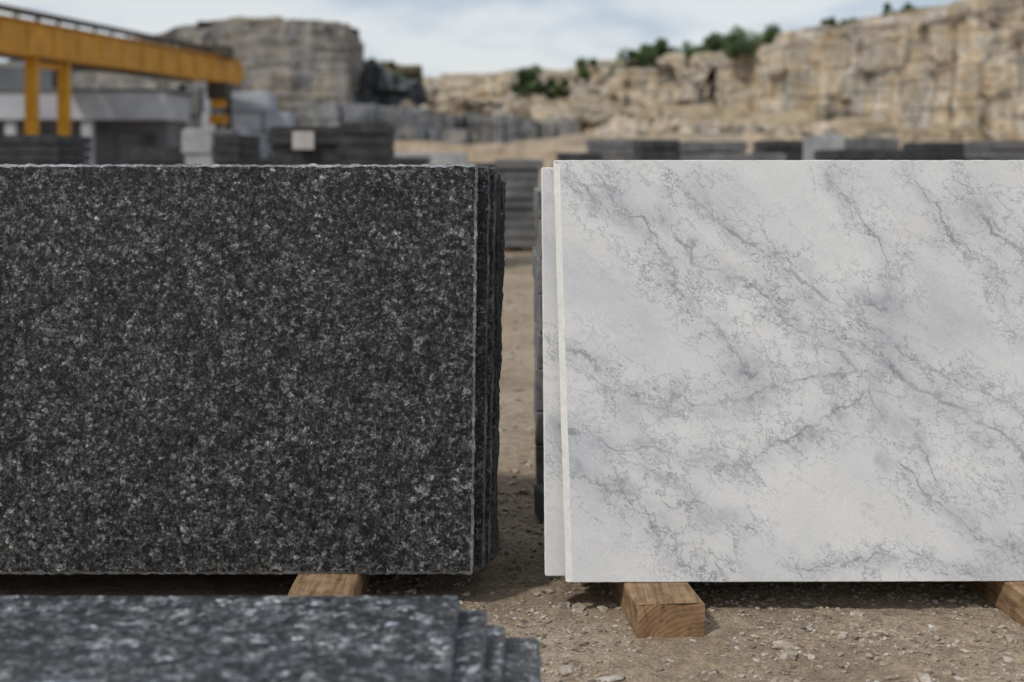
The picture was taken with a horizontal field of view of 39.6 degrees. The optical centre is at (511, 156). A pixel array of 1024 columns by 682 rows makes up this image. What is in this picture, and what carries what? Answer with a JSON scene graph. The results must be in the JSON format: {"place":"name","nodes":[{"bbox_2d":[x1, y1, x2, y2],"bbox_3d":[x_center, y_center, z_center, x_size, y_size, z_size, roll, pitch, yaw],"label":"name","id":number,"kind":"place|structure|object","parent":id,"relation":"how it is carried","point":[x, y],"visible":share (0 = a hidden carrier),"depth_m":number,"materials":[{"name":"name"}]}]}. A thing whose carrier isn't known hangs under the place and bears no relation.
{"place":"outdoors","nodes":[
{"label":"outdoors","id":0,"kind":"place"},
{"bbox_2d":[0,67,193,164],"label":"concrete warehouse","id":1,"kind":"structure","parent":0,"point":[112,122],"depth_m":63.53,"materials":[{"name":"grey concrete"}]},
{"bbox_2d":[0,16,363,152],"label":"grey quarry cliff","id":2,"kind":"structure","parent":0,"point":[296,66],"depth_m":109.33,"materials":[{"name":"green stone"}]},
{"bbox_2d":[368,57,396,69],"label":"bush","id":3,"kind":"object","parent":2,"relation":"on","point":[391,63],"visible":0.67,"depth_m":120.74,"materials":[{"name":"green plant"}]},
{"bbox_2d":[168,88,234,127],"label":"grey stone block wall","id":4,"kind":"structure","parent":0,"point":[196,106],"depth_m":82.72,"materials":[{"name":"grey stone"}]},
{"bbox_2d":[202,92,294,156],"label":"pale stone block wall","id":5,"kind":"structure","parent":0,"point":[248,110],"depth_m":78.96,"materials":[{"name":"grey stone"}]},
{"bbox_2d":[0,0,957,76],"label":"sky","id":6,"kind":"structure","parent":0,"point":[440,36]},
{"bbox_2d":[0,176,1023,681],"bbox_3d":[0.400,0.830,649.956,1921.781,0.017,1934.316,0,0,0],"label":"ground","id":7,"kind":"structure","parent":0,"point":[684,654],"depth_m":2.62,"materials":[{"name":"brown soil"}]},
{"bbox_2d":[0,135,91,164],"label":"dark stone slab stack","id":8,"kind":"object","parent":7,"relation":"on","point":[41,149],"visible":0.41,"depth_m":18.02,"materials":[{"name":"black stone"}]},
{"bbox_2d":[0,4,243,135],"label":"gantry crane","id":9,"kind":"object","parent":7,"relation":"on","point":[36,45],"visible":0.9,"depth_m":60.49,"materials":[{"name":"yellow paint"}]},
{"bbox_2d":[121,147,184,164],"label":"dark stone slab stack","id":10,"kind":"object","parent":7,"relation":"on","point":[158,155],"visible":0.3,"depth_m":26.01,"materials":[{"name":"black stone"}]},
{"bbox_2d":[71,82,253,132],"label":"sawn quarry bench","id":11,"kind":"object","parent":7,"relation":"on","point":[236,88],"visible":0.17,"depth_m":101.64,"materials":[{"name":"grey stone"}]},
{"bbox_2d":[182,128,231,164],"bbox_3d":[-4.194,0.226,19.705,0.459,1.202,1.414,0,0,0],"label":"grey stone slab stack","id":12,"kind":"object","parent":7,"relation":"on","point":[197,143],"visible":0.34,"depth_m":19.01,"materials":[{"name":"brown stone"}]},
{"bbox_2d":[211,135,260,164],"bbox_3d":[-3.402,0.284,17.697,0.395,1.086,1.452,0,0,0],"label":"dark stone slab stack","id":13,"kind":"object","parent":7,"relation":"on","point":[235,149],"visible":0.3,"depth_m":17.01,"materials":[{"name":"black stone"}]},
{"bbox_2d":[268,126,342,164],"bbox_3d":[-2.298,0.243,16.629,0.911,1.168,1.396,0,0,0],"label":"dark stone slab stack","id":14,"kind":"object","parent":7,"relation":"on","point":[306,145],"visible":0.28,"depth_m":16.01,"materials":[{"name":"black stone"}]},
{"bbox_2d":[288,573,370,595],"bbox_3d":[-0.335,0.796,2.900,0.118,0.064,1.007,0,0,0],"label":"timber bearer","id":15,"kind":"object","parent":7,"relation":"on","point":[339,584],"visible":0.12,"depth_m":2.54,"materials":[{"name":"brown wood"}]},
{"bbox_2d":[259,157,430,164],"bbox_3d":[-2.773,0.417,22.700,2.876,0.820,1.432,0,0,0],"label":"dark stone slab stack","id":16,"kind":"object","parent":7,"relation":"on","point":[401,160],"visible":0.12,"depth_m":21.99,"materials":[{"name":"black stone"}]},
{"bbox_2d":[337,122,397,164],"bbox_3d":[-1.597,0.230,15.799,0.569,1.194,1.244,0,0,0],"label":"dark stone slab stack","id":17,"kind":"object","parent":7,"relation":"on","point":[366,143],"visible":0.3,"depth_m":15.21,"materials":[{"name":"black stone"}]},
{"bbox_2d":[307,102,428,140],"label":"sawn quarry bench","id":18,"kind":"object","parent":7,"relation":"on","point":[328,114],"visible":0.15,"depth_m":91.22,"materials":[{"name":"grey stone"}]},
{"bbox_2d":[355,60,427,107],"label":"slate quarry ledge","id":19,"kind":"object","parent":7,"relation":"on","point":[381,84],"visible":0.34,"depth_m":119.19,"materials":[{"name":"black stone"}]},
{"bbox_2d":[392,70,409,79],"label":"bush","id":20,"kind":"object","parent":19,"relation":"on","point":[405,74],"visible":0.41,"depth_m":120.49,"materials":[{"name":"green plant"}]},
{"bbox_2d":[395,152,467,164],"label":"light stone slab stack","id":21,"kind":"object","parent":7,"relation":"on","point":[443,158],"visible":0.09,"depth_m":30.03,"materials":[{"name":"grey stone"}]},
{"bbox_2d":[399,125,468,145],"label":"sawn quarry bench","id":22,"kind":"object","parent":7,"relation":"on","point":[457,137],"visible":0.35,"depth_m":78.03,"materials":[{"name":"grey stone"}]},
{"bbox_2d":[469,163,494,167],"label":"dark stone slab stack","id":23,"kind":"object","parent":7,"relation":"on","point":[490,165],"visible":0.09,"depth_m":10.51,"materials":[{"name":"black stone"}]},
{"bbox_2d":[418,109,578,144],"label":"sawn quarry bench","id":24,"kind":"object","parent":7,"relation":"on","point":[500,128],"visible":0.43,"depth_m":81.92,"materials":[{"name":"grey stone"}]},
{"bbox_2d":[495,159,543,250],"bbox_3d":[0.051,0.427,12.948,0.459,0.801,1.358,0,0,0],"label":"grey stone slab stack","id":25,"kind":"object","parent":7,"relation":"on","point":[521,176],"visible":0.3,"depth_m":12.29,"materials":[{"name":"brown stone"}]},
{"bbox_2d":[532,187,543,483],"bbox_3d":[0.440,0.456,3.830,0.765,0.740,0.517,0,0,0],"label":"rough stone block stack","id":26,"kind":"object","parent":7,"relation":"on","point":[538,354],"visible":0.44,"depth_m":3.58,"materials":[{"name":"grey stone"}]},
{"bbox_2d":[534,484,543,522],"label":"loose stone block","id":27,"kind":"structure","parent":7,"relation":"on","point":[539,500],"depth_m":3.25,"materials":[{"name":"black stone"}]},
{"bbox_2d":[556,153,600,159],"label":"dark stone slab stack","id":28,"kind":"object","parent":7,"relation":"on","point":[578,156],"visible":0.12,"depth_m":17.00,"materials":[{"name":"grey stone"}]},
{"bbox_2d":[586,139,639,159],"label":"grey stone slab stack","id":29,"kind":"object","parent":7,"relation":"on","point":[613,146],"visible":0.26,"depth_m":26.02,"materials":[{"name":"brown stone"}]},
{"bbox_2d":[607,582,704,638],"bbox_3d":[0.226,0.799,2.920,0.120,0.059,0.960,0,0,-6],"label":"timber bearer","id":30,"kind":"object","parent":7,"relation":"on","point":[664,609],"visible":0.23,"depth_m":2.45,"materials":[{"name":"brown wood"}]},
{"bbox_2d":[541,167,564,575],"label":"white marble slab","id":31,"kind":"structure","parent":30,"relation":"on","point":[554,552],"depth_m":2.65,"materials":[{"name":"white stone"}]},
{"bbox_2d":[553,160,1023,582],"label":"white marble slab","id":32,"kind":"structure","parent":30,"relation":"on","point":[791,370],"depth_m":2.62,"materials":[{"name":"white stone"}]},
{"bbox_2d":[632,139,680,159],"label":"dark stone slab stack","id":33,"kind":"object","parent":7,"relation":"on","point":[656,149],"visible":0.38,"depth_m":22.00,"materials":[{"name":"grey stone"}]},
{"bbox_2d":[393,132,970,175],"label":"gravel mound","id":34,"kind":"object","parent":7,"relation":"on","point":[545,150],"visible":0.27,"depth_m":61.75,"materials":[{"name":"beige gravel"}]},
{"bbox_2d":[679,141,746,159],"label":"grey stone slab stack","id":35,"kind":"object","parent":7,"relation":"on","point":[689,149],"visible":0.25,"depth_m":27.98,"materials":[{"name":"brown stone"}]},
{"bbox_2d":[694,153,785,159],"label":"grey stone slab stack","id":36,"kind":"object","parent":7,"relation":"on","point":[740,156],"visible":0.09,"depth_m":15.01,"materials":[{"name":"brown stone"}]},
{"bbox_2d":[752,140,802,159],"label":"dark stone slab stack","id":37,"kind":"object","parent":7,"relation":"on","point":[792,149],"visible":0.23,"depth_m":25.00,"materials":[{"name":"grey stone"}]},
{"bbox_2d":[803,135,844,159],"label":"light stone slab stack","id":38,"kind":"object","parent":7,"relation":"on","point":[812,144],"visible":0.27,"depth_m":20.14,"materials":[{"name":"grey stone"}]},
{"bbox_2d":[814,149,915,159],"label":"dark stone slab stack","id":39,"kind":"object","parent":7,"relation":"on","point":[871,154],"visible":0.09,"depth_m":17.01,"materials":[{"name":"grey stone"}]},
{"bbox_2d":[845,138,898,148],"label":"grey stone slab stack","id":40,"kind":"object","parent":7,"relation":"on","point":[871,143],"visible":0.1,"depth_m":20.50,"materials":[{"name":"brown stone"}]},
{"bbox_2d":[902,142,976,159],"bbox_3d":[7.481,0.293,24.704,1.100,1.068,1.456,0,0,0],"label":"dark stone slab stack","id":41,"kind":"object","parent":7,"relation":"on","point":[940,150],"visible":0.2,"depth_m":24.03,"materials":[{"name":"grey stone"}]},
{"bbox_2d":[958,581,1023,625],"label":"timber bearer","id":42,"kind":"object","parent":7,"relation":"on","point":[1006,597],"visible":0.12,"depth_m":2.57,"materials":[{"name":"brown wood"}]},
{"bbox_2d":[964,140,1023,159],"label":"grey stone slab stack","id":43,"kind":"object","parent":7,"relation":"on","point":[998,150],"visible":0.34,"depth_m":22.07,"materials":[{"name":"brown stone"}]},
{"bbox_3d":[-1.382,0.472,3.435,1.935,0.734,0.650,0,0,0],"label":"timber","id":44,"kind":"object","parent":7,"relation":"on","visible":0},
{"bbox_2d":[0,163,478,574],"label":"dark granite slab","id":45,"kind":"structure","parent":44,"relation":"on","point":[231,369],"depth_m":2.64,"materials":[{"name":"black stone"}]},
{"bbox_2d":[473,165,490,570],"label":"dark granite slab","id":46,"kind":"structure","parent":44,"relation":"on","point":[483,290],"depth_m":2.67,"materials":[{"name":"black stone"}]},
{"bbox_2d":[485,167,498,565],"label":"dark granite slab","id":47,"kind":"structure","parent":44,"relation":"on","point":[494,178],"depth_m":2.70,"materials":[{"name":"black stone"}]},
{"bbox_2d":[490,171,501,560],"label":"dark granite slab","id":48,"kind":"structure","parent":44,"relation":"on","point":[498,277],"depth_m":2.73,"materials":[{"name":"black stone"}]},
{"bbox_2d":[495,177,506,555],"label":"dark granite slab","id":49,"kind":"structure","parent":44,"relation":"on","point":[502,216],"depth_m":2.78,"materials":[{"name":"black stone"}]},
{"bbox_2d":[423,52,718,108],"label":"tan quarry cliff","id":50,"kind":"structure","parent":0,"point":[673,79],"depth_m":119.88,"materials":[{"name":"beige stone"}]},
{"bbox_2d":[509,64,544,98],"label":"bush","id":51,"kind":"object","parent":50,"relation":"on","point":[526,78],"visible":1,"depth_m":125.93,"materials":[{"name":"green plant"}]},
{"bbox_2d":[534,77,570,100],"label":"bush","id":52,"kind":"object","parent":50,"relation":"on","point":[557,90],"visible":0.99,"depth_m":125.76,"materials":[{"name":"green plant"}]},
{"bbox_2d":[574,57,606,79],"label":"bush","id":53,"kind":"object","parent":50,"relation":"on","point":[582,72],"visible":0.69,"depth_m":124.75,"materials":[{"name":"green plant"}]},
{"bbox_2d":[607,43,652,77],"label":"bush","id":54,"kind":"object","parent":50,"relation":"on","point":[631,54],"visible":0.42,"depth_m":121.51,"materials":[{"name":"green plant"}]},
{"bbox_2d":[634,38,700,67],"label":"bush","id":55,"kind":"object","parent":50,"relation":"on","point":[659,49],"visible":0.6,"depth_m":115.39,"materials":[{"name":"green plant"}]},
{"bbox_2d":[684,48,718,68],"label":"bush","id":56,"kind":"object","parent":50,"relation":"on","point":[688,54],"visible":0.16,"depth_m":110.06,"materials":[{"name":"green plant"}]},
{"bbox_2d":[698,31,728,53],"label":"bush","id":57,"kind":"object","parent":50,"relation":"on","point":[712,41],"visible":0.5,"depth_m":107.11,"materials":[{"name":"green plant"}]},
{"bbox_2d":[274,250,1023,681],"bbox_3d":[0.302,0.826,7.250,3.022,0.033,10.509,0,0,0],"label":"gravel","id":58,"kind":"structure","parent":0,"point":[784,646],"depth_m":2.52,"materials":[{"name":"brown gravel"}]},
{"bbox_2d":[400,98,1019,143],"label":"rubble terrace","id":59,"kind":"structure","parent":0,"point":[602,120],"depth_m":97.72,"materials":[{"name":"beige stone"}]},
{"bbox_2d":[705,0,1023,140],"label":"tan quarry cliff","id":60,"kind":"structure","parent":0,"point":[954,66],"depth_m":84.94,"materials":[{"name":"beige stone"}]},
{"bbox_2d":[721,23,781,59],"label":"bush","id":61,"kind":"object","parent":60,"relation":"on","point":[736,41],"visible":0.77,"depth_m":102.87,"materials":[{"name":"green plant"}]},
{"bbox_2d":[820,17,861,25],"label":"bush","id":62,"kind":"object","parent":60,"relation":"on","point":[832,21],"visible":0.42,"depth_m":97.75,"materials":[{"name":"green plant"}]},
{"bbox_2d":[881,2,917,15],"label":"bush","id":63,"kind":"object","parent":60,"relation":"on","point":[907,6],"visible":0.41,"depth_m":91.54,"materials":[{"name":"green plant"}]},
{"bbox_3d":[-0.996,0.746,1.402,2.012,0.020,0.652,0,0,0],"label":"grey granite slab","id":64,"kind":"object","parent":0,"visible":0},
{"bbox_3d":[-0.996,0.725,1.401,2.013,0.020,0.647,0,0,0],"label":"grey granite slab","id":65,"kind":"object","parent":64,"relation":"on","visible":0},
{"bbox_3d":[-0.998,0.705,1.403,2.008,0.020,0.654,0,0,0],"label":"grey granite slab","id":66,"kind":"object","parent":65,"relation":"on","visible":0},
{"bbox_3d":[-0.989,0.684,1.415,2.026,0.019,0.676,0,0,0],"label":"grey granite slab","id":67,"kind":"object","parent":66,"relation":"on","visible":0},
{"bbox_3d":[-1.002,0.664,1.414,2.000,0.019,0.674,0,0,0],"label":"grey granite slab","id":68,"kind":"object","parent":67,"relation":"on","visible":0},
{"bbox_3d":[-0.995,0.643,1.413,2.016,0.020,0.670,0,0,0],"label":"grey granite slab","id":69,"kind":"object","parent":68,"relation":"on","visible":0},
{"bbox_3d":[-0.991,0.623,1.410,2.023,0.019,0.665,0,0,0],"label":"grey granite slab","id":70,"kind":"object","parent":69,"relation":"on","visible":0},
{"bbox_2d":[504,637,541,681],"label":"grey granite slab","id":71,"kind":"structure","parent":70,"relation":"on","point":[522,661],"depth_m":1.67,"materials":[{"name":"grey stone"}]},
{"bbox_2d":[483,625,506,681],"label":"grey granite slab","id":72,"kind":"object","parent":71,"relation":"on","point":[494,658],"depth_m":1.64,"materials":[{"name":"grey stone"}]},
{"bbox_2d":[451,610,487,681],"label":"grey granite slab","id":73,"kind":"object","parent":72,"relation":"on","point":[468,661],"depth_m":1.62,"materials":[{"name":"grey stone"}]},
{"bbox_2d":[0,595,460,681],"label":"grey granite slab","id":74,"kind":"object","parent":73,"relation":"on","point":[329,638],"depth_m":1.59,"materials":[{"name":"grey stone"}]}
]}

